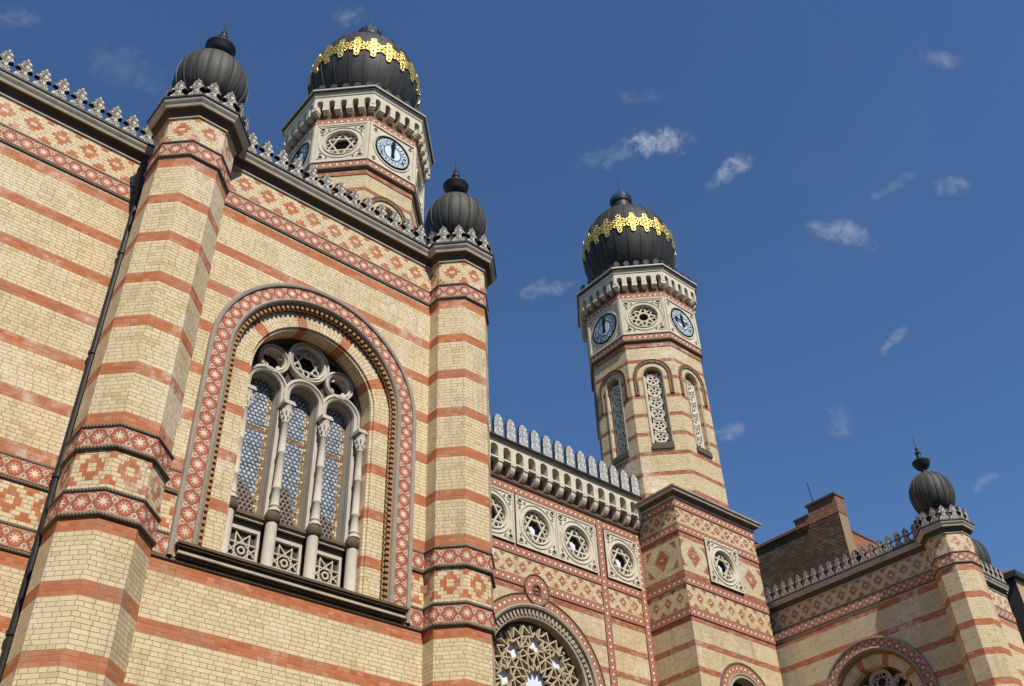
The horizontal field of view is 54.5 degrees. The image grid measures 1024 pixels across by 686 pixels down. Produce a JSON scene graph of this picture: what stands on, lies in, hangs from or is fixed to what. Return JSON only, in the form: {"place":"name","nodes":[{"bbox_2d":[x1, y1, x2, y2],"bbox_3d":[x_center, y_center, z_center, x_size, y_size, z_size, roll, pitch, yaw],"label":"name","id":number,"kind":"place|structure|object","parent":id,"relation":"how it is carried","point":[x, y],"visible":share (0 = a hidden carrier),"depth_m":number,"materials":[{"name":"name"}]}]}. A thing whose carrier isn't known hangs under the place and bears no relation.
{"place":"outdoors","nodes":[
{"label":"outdoors","id":0,"kind":"place"},
{"bbox_2d":[0,0,1023,573],"label":"sky","id":1,"kind":"structure","parent":0,"point":[838,184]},
{"label":"ground","id":2,"kind":"structure","parent":0,"visible":0},
{"bbox_2d":[0,20,250,685],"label":"corner turret","id":3,"kind":"object","parent":2,"relation":"on","point":[76,624],"visible":1,"depth_m":15.62,"materials":[{"name":"brick"}]},
{"bbox_2d":[0,49,437,685],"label":"brick wing","id":4,"kind":"structure","parent":2,"relation":"on","point":[288,549],"depth_m":18.32,"materials":[{"name":"beige brick"}]},
{"bbox_2d":[0,157,149,682],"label":"drainpipe","id":5,"kind":"object","parent":4,"relation":"attached to","point":[139,185],"visible":0.59,"depth_m":16.47,"materials":[{"name":"black metal"}]},
{"bbox_2d":[175,339,409,621],"bbox_3d":[-3.896,2.117,18.448,4.375,5.580,0.985,27,-47,-32],"label":"window","id":6,"kind":"structure","parent":4,"relation":"in","point":[293,516],"depth_m":18.42,"materials":[{"name":"stone"}]},
{"bbox_2d":[281,14,434,237],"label":"clock tower","id":7,"kind":"structure","parent":2,"relation":"on","point":[357,120],"depth_m":38.78,"materials":[{"name":"brick"}]},
{"bbox_2d":[330,189,349,200],"bbox_3d":[-6.275,-3.850,34.565,1.700,4.430,0.075,-4,-38,2],"label":"window","id":8,"kind":"structure","parent":7,"relation":"in","point":[347,190],"depth_m":35.82,"materials":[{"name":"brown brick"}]},
{"bbox_2d":[371,196,405,230],"bbox_3d":[-4.539,-3.461,35.149,1.700,4.430,0.365,27,-47,-32],"label":"window","id":9,"kind":"structure","parent":7,"relation":"in","point":[374,199],"depth_m":36.31,"materials":[{"name":"beige stone"}]},
{"bbox_2d":[422,160,496,685],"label":"corner turret","id":10,"kind":"object","parent":2,"relation":"on","point":[459,632],"visible":0.88,"depth_m":19.98,"materials":[{"name":"brick"}]},
{"bbox_2d":[489,413,657,685],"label":"rose window front","id":11,"kind":"structure","parent":2,"relation":"on","point":[570,603],"depth_m":36.09,"materials":[{"name":"brick"}]},
{"bbox_2d":[495,603,598,685],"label":"rose window","id":12,"kind":"structure","parent":11,"relation":"in","point":[534,647],"depth_m":33.39,"materials":[{"name":"stone"}]},
{"bbox_2d":[576,178,782,685],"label":"clock tower","id":13,"kind":"structure","parent":2,"relation":"on","point":[709,614],"depth_m":41.95,"materials":[{"name":"brick"}]},
{"bbox_2d":[594,392,602,460],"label":"window","id":14,"kind":"structure","parent":13,"relation":"in","point":[595,396],"depth_m":45.54,"materials":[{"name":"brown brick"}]},
{"bbox_2d":[599,369,629,464],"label":"window","id":15,"kind":"structure","parent":13,"relation":"in","point":[620,432],"depth_m":43.94,"materials":[{"name":"grey stone"}]},
{"bbox_2d":[633,359,674,449],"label":"window","id":16,"kind":"structure","parent":13,"relation":"in","point":[654,393],"depth_m":43.35,"materials":[{"name":"white stone"}]},
{"bbox_2d":[678,364,712,458],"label":"window","id":17,"kind":"structure","parent":13,"relation":"in","point":[698,435],"depth_m":43.85,"materials":[{"name":"white stone"}]},
{"bbox_2d":[754,491,886,602],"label":"tenement house","id":18,"kind":"structure","parent":2,"relation":"on","point":[822,533],"depth_m":50.23,"materials":[{"name":"brick"}]},
{"bbox_2d":[765,524,1023,685],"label":"brick wing","id":19,"kind":"structure","parent":2,"relation":"on","point":[880,618],"depth_m":36.73,"materials":[{"name":"beige brick"}]},
{"bbox_2d":[859,667,912,685],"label":"window","id":20,"kind":"structure","parent":19,"relation":"in","point":[886,676],"depth_m":35.80,"materials":[{"name":"stone"}]},
{"bbox_2d":[909,437,1022,685],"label":"corner turret","id":21,"kind":"object","parent":2,"relation":"on","point":[944,531],"visible":1,"depth_m":33.94,"materials":[{"name":"brick"}]},
{"bbox_2d":[971,538,1007,594],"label":"corner turret","id":22,"kind":"object","parent":2,"relation":"on","point":[981,551],"visible":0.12,"depth_m":40.38,"materials":[{"name":"metal"}]},
{"bbox_2d":[1001,569,1023,643],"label":"dark roofed house","id":23,"kind":"structure","parent":2,"relation":"on","point":[1014,579],"depth_m":41.79,"materials":[{"name":"metal"}]}
]}

